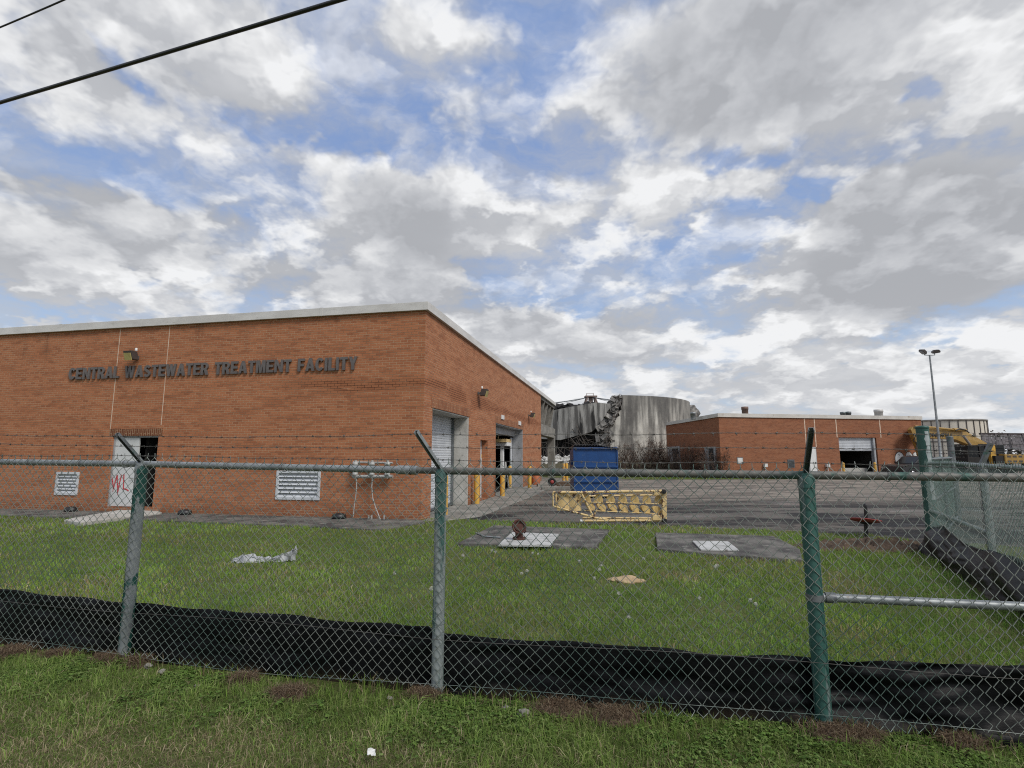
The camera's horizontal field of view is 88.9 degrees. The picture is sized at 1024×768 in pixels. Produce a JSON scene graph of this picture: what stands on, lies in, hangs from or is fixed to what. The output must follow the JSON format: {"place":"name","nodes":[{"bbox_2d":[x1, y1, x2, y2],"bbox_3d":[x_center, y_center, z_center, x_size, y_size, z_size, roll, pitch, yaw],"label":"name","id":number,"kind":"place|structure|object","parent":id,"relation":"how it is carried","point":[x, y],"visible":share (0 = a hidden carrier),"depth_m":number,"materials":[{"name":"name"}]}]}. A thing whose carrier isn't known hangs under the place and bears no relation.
{"place":"outdoors","nodes":[
{"label":"outdoors","id":0,"kind":"place"},
{"bbox_2d":[0,0,64,27],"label":"overhead cable","id":1,"kind":"object","parent":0,"point":[34,12],"visible":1,"depth_m":7.72,"materials":[{"name":"black plastic"}]},
{"bbox_2d":[63,506,77,511],"bbox_3d":[-12.987,3.680,15.359,0.370,0.144,0.296,-2,-8,12],"label":"floodlight","id":2,"kind":"object","parent":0,"point":[73,509],"visible":0.81,"depth_m":15.26,"materials":[{"name":"black metal"}]},
{"bbox_2d":[0,0,347,104],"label":"overhead cable","id":3,"kind":"object","parent":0,"point":[200,42],"visible":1,"depth_m":7.07,"materials":[{"name":"black plastic"}]},
{"bbox_2d":[0,508,424,530],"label":"wall apron","id":4,"kind":"object","parent":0,"point":[340,523],"depth_m":13.44,"materials":[{"name":"concrete"}]},
{"bbox_2d":[177,509,191,514],"bbox_3d":[-9.137,3.573,14.568,0.370,0.144,0.296,0,-8,0],"label":"floodlight","id":5,"kind":"object","parent":4,"relation":"on","point":[186,512],"visible":0.75,"depth_m":14.47,"materials":[{"name":"black metal"}]},
{"bbox_2d":[332,513,345,518],"bbox_3d":[-4.515,3.444,13.618,0.370,0.144,0.296,2,-8,-11],"label":"floodlight","id":6,"kind":"object","parent":4,"relation":"on","point":[337,515],"visible":0.9,"depth_m":13.51,"materials":[{"name":"black plastic"}]},
{"bbox_2d":[422,481,559,521],"bbox_3d":[0.513,4.904,23.420,1.497,0.070,20.982,-2,-8,12],"label":"yard apron","id":7,"kind":"object","parent":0,"point":[484,507],"visible":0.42,"depth_m":17.72,"materials":[{"name":"concrete"}]},
{"bbox_2d":[446,475,448,515],"bbox_3d":[-1.890,3.114,14.614,0.300,1.165,0.300,0,-8,0],"label":"bollard","id":8,"kind":"object","parent":7,"relation":"on","point":[447,498],"visible":0.12,"depth_m":14.56,"materials":[{"name":"metal"}]},
{"bbox_2d":[473,475,479,504],"bbox_3d":[-1.207,3.585,17.880,0.300,1.111,0.300,-5,-9,32],"label":"bollard","id":9,"kind":"object","parent":7,"relation":"on","point":[477,490],"visible":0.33,"depth_m":17.80,"materials":[{"name":"metal"}]},
{"bbox_2d":[499,475,505,496],"bbox_3d":[-0.388,4.017,21.152,0.300,1.136,0.300,4,-9,-24],"label":"bollard","id":10,"kind":"object","parent":7,"relation":"on","point":[502,484],"visible":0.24,"depth_m":21.06,"materials":[{"name":"metal"}]},
{"bbox_2d":[507,466,511,487],"bbox_3d":[-0.112,4.809,26.998,0.300,1.143,0.300,-1,-8,8],"label":"bollard","id":11,"kind":"object","parent":7,"relation":"on","point":[510,479],"visible":0.59,"depth_m":26.91,"materials":[{"name":"metal"}]},
{"bbox_2d":[527,466,532,488],"bbox_3d":[0.882,4.690,26.207,0.300,1.166,0.300,-7,-10,40],"label":"bollard","id":12,"kind":"object","parent":7,"relation":"on","point":[529,480],"visible":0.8,"depth_m":26.10,"materials":[{"name":"metal"}]},
{"bbox_2d":[531,476,539,484],"bbox_3d":[1.348,5.405,29.667,0.500,0.620,0.500,0,-8,0],"label":"orange drum","id":13,"kind":"object","parent":7,"relation":"on","point":[533,480],"visible":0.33,"depth_m":29.47,"materials":[{"name":"plastic"}]},
{"bbox_2d":[0,514,1023,767],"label":"lawn","id":14,"kind":"structure","parent":0,"point":[732,614],"depth_m":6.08,"materials":[{"name":"plant"}]},
{"bbox_2d":[64,510,161,525],"bbox_3d":[-10.738,3.621,14.237,1.766,0.140,3.460,0,-8,0],"label":"door ramp","id":15,"kind":"structure","parent":14,"relation":"on","point":[114,518],"depth_m":13.45,"materials":[{"name":"concrete"}]},
{"bbox_2d":[144,663,152,668],"bbox_3d":[-2.891,2.243,4.151,0.061,0.048,0.042,-3,-8,20],"label":"stone","id":16,"kind":"object","parent":14,"relation":"on","point":[147,665],"visible":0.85,"depth_m":4.14,"materials":[{"name":"stone"}]},
{"bbox_2d":[231,545,297,562],"bbox_3d":[-3.949,2.715,8.335,1.004,0.249,0.266,0,-8,-3],"label":"crumpled sheet","id":17,"kind":"object","parent":14,"relation":"on","point":[284,556],"visible":0.77,"depth_m":8.30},
{"bbox_2d":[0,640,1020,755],"bbox_3d":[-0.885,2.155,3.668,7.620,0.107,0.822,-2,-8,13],"label":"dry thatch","id":18,"kind":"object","parent":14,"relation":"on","point":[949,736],"visible":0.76,"depth_m":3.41,"materials":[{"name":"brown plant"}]},
{"bbox_2d":[0,427,1023,735],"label":"chain link fence","id":19,"kind":"object","parent":14,"relation":"on","point":[816,595],"visible":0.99,"depth_m":3.63,"materials":[{"name":"metal"}]},
{"bbox_2d":[0,589,1023,751],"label":"silt fence","id":20,"kind":"object","parent":14,"relation":"on","point":[992,693],"visible":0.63,"depth_m":3.60,"materials":[{"name":"black fabric"}]},
{"bbox_2d":[0,644,1023,767],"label":"clover","id":21,"kind":"object","parent":14,"relation":"on","point":[757,736],"visible":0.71,"depth_m":3.21,"materials":[{"name":"green plant"}]},
{"bbox_2d":[1,647,1023,767],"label":"dirt patches","id":22,"kind":"object","parent":14,"relation":"on","point":[362,687],"visible":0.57,"depth_m":3.49,"materials":[{"name":"brown soil"}]},
{"bbox_2d":[517,708,529,716],"bbox_3d":[0.077,2.135,3.382,0.080,0.059,0.070,-4,-9,29],"label":"stone","id":23,"kind":"object","parent":14,"relation":"on","point":[524,710],"visible":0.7,"depth_m":3.37,"materials":[{"name":"stone"}]},
{"bbox_2d":[458,525,608,549],"bbox_3d":[0.571,3.151,10.670,2.671,0.110,2.544,-2,-8,13],"label":"concrete pad","id":24,"kind":"object","parent":14,"relation":"on","point":[572,537],"visible":0.59,"depth_m":10.39,"materials":[{"name":"grey concrete"}]},
{"bbox_2d":[475,532,500,537],"bbox_3d":[-0.549,3.059,10.535,0.184,0.032,0.855,6,-10,-38],"label":"hose","id":25,"kind":"object","parent":24,"relation":"on","point":[488,536],"visible":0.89,"depth_m":10.36,"materials":[{"name":"rubber"}]},
{"bbox_2d":[498,532,558,546],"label":"cover slab","id":26,"kind":"structure","parent":24,"relation":"on","point":[541,537],"depth_m":9.78,"materials":[{"name":"silver metal"}]},
{"bbox_2d":[512,519,525,539],"bbox_3d":[0.137,2.758,9.924,0.278,0.387,0.272,0,-8,0],"label":"standpipe","id":27,"kind":"object","parent":26,"relation":"on","point":[520,525],"visible":0.92,"depth_m":9.84,"materials":[{"name":"metal"}]},
{"bbox_2d":[607,575,646,583],"bbox_3d":[1.553,2.661,7.050,0.503,0.114,0.321,3,-8,-18],"label":"sandstone lump","id":28,"kind":"object","parent":14,"relation":"on","point":[626,579],"visible":0.76,"depth_m":6.98,"materials":[{"name":"beige stone"}]},
{"bbox_2d":[655,532,802,562],"bbox_3d":[3.936,3.016,9.675,2.417,0.110,2.472,-2,-8,14],"label":"concrete pad","id":29,"kind":"object","parent":14,"relation":"on","point":[760,548],"visible":0.6,"depth_m":9.37,"materials":[{"name":"grey concrete"}]},
{"bbox_2d":[692,541,738,551],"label":"cover slab","id":30,"kind":"structure","parent":29,"relation":"on","point":[709,545],"depth_m":9.19,"materials":[{"name":"silver metal"}]},
{"bbox_2d":[794,537,919,552],"bbox_3d":[6.484,2.925,9.561,3.234,0.262,0.890,-1,-8,5],"label":"dirt mound","id":31,"kind":"object","parent":14,"relation":"on","point":[872,545],"visible":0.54,"depth_m":9.38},
{"bbox_2d":[850,503,881,537],"bbox_3d":[7.372,2.871,10.879,0.576,0.740,0.576,0,-8,0],"label":"valve stand","id":32,"kind":"object","parent":14,"relation":"on","point":[868,520],"visible":0.8,"depth_m":10.82,"materials":[{"name":"red metal"}]},
{"bbox_2d":[915,426,1023,566],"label":"side fence","id":33,"kind":"object","parent":14,"relation":"on","point":[924,445],"visible":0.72,"depth_m":7.16,"materials":[{"name":"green metal"}]},
{"bbox_2d":[918,525,1023,617],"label":"silt fence","id":34,"kind":"object","parent":14,"relation":"on","point":[937,539],"visible":0.7,"depth_m":6.69,"materials":[{"name":"black fabric"}]},
{"bbox_2d":[0,644,1023,767],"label":"verge grass","id":35,"kind":"structure","parent":0,"point":[65,704],"depth_m":3.15,"materials":[{"name":"green plant"}]},
{"bbox_2d":[367,748,375,755],"bbox_3d":[-0.776,2.036,2.882,0.046,0.030,0.039,15,16,-20],"label":"paper scrap","id":36,"kind":"object","parent":35,"relation":"on","point":[371,751],"visible":1,"depth_m":2.89,"materials":[{"name":"white paper"}]},
{"bbox_2d":[0,0,1023,453],"label":"sky","id":37,"kind":"structure","parent":0,"point":[716,206],"materials":[{"name":"blue"}]},
{"bbox_2d":[541,460,674,469],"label":"earth bank","id":38,"kind":"structure","parent":0,"point":[558,464],"depth_m":49.33,"materials":[{"name":"soil"}]},
{"bbox_2d":[541,454,569,463],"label":"rubble bank","id":39,"kind":"structure","parent":38,"relation":"on","point":[565,458],"depth_m":52.61,"materials":[{"name":"white stone"}]},
{"bbox_2d":[617,441,650,467],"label":"dead shrub","id":40,"kind":"object","parent":38,"relation":"on","point":[629,459],"visible":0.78,"depth_m":48.91,"materials":[{"name":"brown plant"}]},
{"bbox_2d":[630,437,663,467],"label":"dead shrub","id":41,"kind":"object","parent":38,"relation":"on","point":[647,460],"visible":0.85,"depth_m":48.20,"materials":[{"name":"brown plant"}]},
{"bbox_2d":[642,437,678,468],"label":"dead shrub","id":42,"kind":"object","parent":38,"relation":"on","point":[662,456],"visible":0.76,"depth_m":47.93,"materials":[{"name":"brown plant"}]},
{"bbox_2d":[541,476,743,479],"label":"verge","id":43,"kind":"structure","parent":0,"point":[636,478],"depth_m":37.71,"materials":[{"name":"plant"}]},
{"bbox_2d":[661,446,694,469],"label":"dead shrub","id":44,"kind":"object","parent":43,"relation":"on","point":[672,465],"visible":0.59,"depth_m":46.04,"materials":[{"name":"brown plant"}]},
{"bbox_2d":[675,440,706,469],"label":"dead shrub","id":45,"kind":"object","parent":43,"relation":"on","point":[696,467],"visible":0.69,"depth_m":43.40,"materials":[{"name":"brown plant"}]},
{"bbox_2d":[635,477,752,479],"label":"verge tufts","id":46,"kind":"object","parent":43,"relation":"on","point":[685,478],"visible":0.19,"depth_m":36.77,"materials":[{"name":"green plant"}]},
{"bbox_2d":[695,448,733,469],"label":"dead shrub","id":47,"kind":"object","parent":43,"relation":"on","point":[711,459],"visible":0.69,"depth_m":40.63,"materials":[{"name":"brown plant"}]},
{"bbox_2d":[467,463,1023,546],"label":"asphalt yard","id":48,"kind":"structure","parent":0,"point":[826,505],"depth_m":17.30,"materials":[{"name":"grey asphalt"}]},
{"bbox_2d":[548,477,555,485],"bbox_3d":[2.187,5.345,28.482,0.480,0.475,0.140,0,-8,0],"label":"hose reel","id":49,"kind":"object","parent":48,"relation":"on","point":[551,481],"visible":0.88,"depth_m":28.44,"materials":[{"name":"rubber"}]},
{"bbox_2d":[541,486,569,489],"bbox_3d":[2.242,5.084,25.476,1.600,0.160,0.220,1,-8,-6],"label":"plank","id":50,"kind":"object","parent":48,"relation":"on","point":[556,487],"visible":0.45,"depth_m":25.38,"materials":[{"name":"wood"}]},
{"bbox_2d":[569,444,618,493],"bbox_3d":[3.331,3.565,21.493,1.897,2.126,1.769,0,-8,0],"label":"dumpster","id":51,"kind":"object","parent":48,"relation":"on","point":[591,456],"visible":0.59,"depth_m":20.76,"materials":[{"name":"blue metal"}]},
{"bbox_2d":[552,489,666,522],"bbox_3d":[2.464,3.046,13.148,2.956,0.813,0.876,0,-8,0],"label":"rolling ladder","id":52,"kind":"object","parent":48,"relation":"on","point":[657,517],"visible":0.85,"depth_m":12.86,"materials":[{"name":"yellow metal"}]},
{"bbox_2d":[541,393,700,462],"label":"concrete tank","id":53,"kind":"object","parent":48,"relation":"on","point":[624,415],"visible":0.45,"depth_m":55.04,"materials":[{"name":"grey concrete"}]},
{"bbox_2d":[665,406,921,471],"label":"brick building","id":54,"kind":"structure","parent":48,"relation":"on","point":[877,423],"depth_m":42.44,"materials":[{"name":"brick"}]},
{"bbox_2d":[737,457,742,463],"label":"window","id":55,"kind":"structure","parent":54,"relation":"in","point":[739,459],"depth_m":40.82,"materials":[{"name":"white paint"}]},
{"bbox_2d":[810,448,816,470],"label":"door","id":56,"kind":"structure","parent":54,"relation":"in","point":[813,456],"depth_m":41.92,"materials":[{"name":"white paint"}]},
{"bbox_2d":[838,437,871,450],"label":"roller door","id":57,"kind":"structure","parent":54,"relation":"in","point":[844,442],"depth_m":43.10,"materials":[{"name":"metal"}]},
{"bbox_2d":[881,456,934,471],"bbox_3d":[30.814,6.281,39.664,5.168,1.625,2.062,2,-8,-14],"label":"pickup truck","id":58,"kind":"object","parent":48,"relation":"on","point":[904,460],"visible":0.28,"depth_m":38.96,"materials":[{"name":"grey paint"}]},
{"bbox_2d":[919,349,941,456],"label":"light mast","id":59,"kind":"object","parent":48,"relation":"on","point":[923,351],"visible":0.88,"depth_m":40.21,"materials":[{"name":"metal"}]},
{"bbox_2d":[946,436,962,519],"bbox_3d":[11.692,2.480,13.792,0.160,2.200,0.160,0,-8,0],"label":"gate post","id":60,"kind":"object","parent":48,"relation":"on","point":[950,440],"visible":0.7,"depth_m":13.83,"materials":[{"name":"green metal"}]},
{"bbox_2d":[932,456,958,529],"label":"chain link gate","id":61,"kind":"structure","parent":60,"relation":"attached to","point":[949,458],"depth_m":11.57,"materials":[{"name":"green metal"}]},
{"bbox_2d":[921,419,988,457],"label":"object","id":62,"kind":"object","parent":48,"relation":"on","point":[976,427],"visible":0.23,"depth_m":72.96,"materials":[{"name":"brown metal"}]},
{"bbox_2d":[907,425,1023,472],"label":"excavator","id":63,"kind":"object","parent":48,"relation":"on","point":[961,439],"visible":0.47,"depth_m":46.11,"materials":[{"name":"yellow metal"}]},
{"bbox_2d":[995,445,1003,455],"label":"window","id":64,"kind":"structure","parent":63,"relation":"in","point":[998,448],"depth_m":46.54,"materials":[{"name":"black glass"}]},
{"bbox_2d":[979,433,1023,465],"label":"collapsed shed","id":65,"kind":"structure","parent":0,"point":[1018,439],"depth_m":60.18,"materials":[{"name":"grey metal"}]},
{"label":"ground","id":66,"kind":"structure","parent":0,"visible":0},
{"bbox_2d":[0,301,555,519],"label":"brick building","id":67,"kind":"structure","parent":66,"relation":"on","point":[425,367],"depth_m":15.30,"materials":[{"name":"brick"}]},
{"bbox_2d":[110,438,140,506],"bbox_3d":[-11.595,2.623,15.592,0.926,2.018,0.053,-2,-8,12],"label":"door","id":68,"kind":"structure","parent":67,"relation":"in","point":[136,442],"depth_m":15.56,"materials":[{"name":"white paint"}]},
{"bbox_2d":[68,356,357,379],"bbox_3d":[-9.068,-0.447,15.352,9.815,0.380,0.054,-2,-8,12],"label":"wall lettering","id":69,"kind":"object","parent":67,"relation":"attached to","point":[264,366],"depth_m":15.27,"materials":[{"name":"brown metal"}]},
{"bbox_2d":[352,460,392,518],"bbox_3d":[-3.664,2.791,13.693,1.152,1.557,0.243,-2,-8,12],"label":"gas manifold","id":70,"kind":"object","parent":67,"relation":"attached to","point":[356,475],"visible":0.75,"depth_m":13.68,"materials":[{"name":"grey paint"}]},
{"bbox_2d":[430,414,453,510],"bbox_3d":[-2.407,2.403,16.121,0.140,2.940,3.483,-2,-8,12],"label":"roller door","id":71,"kind":"structure","parent":67,"relation":"in","point":[440,424],"depth_m":17.07,"materials":[{"name":"metal"}]},
{"bbox_2d":[480,440,481,496],"bbox_3d":[-1.287,3.260,19.953,0.068,2.195,1.426,-2,-8,12],"label":"door","id":72,"kind":"structure","parent":67,"relation":"in","point":[480,440],"depth_m":20.24,"materials":[{"name":"white paint"}]},
{"bbox_2d":[496,436,510,486],"bbox_3d":[-0.396,3.627,26.112,0.650,3.214,1.987,-2,-8,12],"label":"hoist","id":73,"kind":"object","parent":67,"relation":"in","point":[501,443],"visible":0.65,"depth_m":25.46,"materials":[{"name":"white paint"}]},
{"bbox_2d":[510,438,511,466],"bbox_3d":[-0.046,4.125,27.473,0.060,2.587,0.360,-2,-8,12],"label":"folded door","id":74,"kind":"structure","parent":67,"relation":"in","point":[510,438],"depth_m":27.44,"materials":[{"name":"metal"}]},
{"bbox_2d":[990,430,1023,453],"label":"distant wood","id":75,"kind":"object","parent":66,"relation":"on","point":[1008,440],"visible":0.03,"depth_m":168.44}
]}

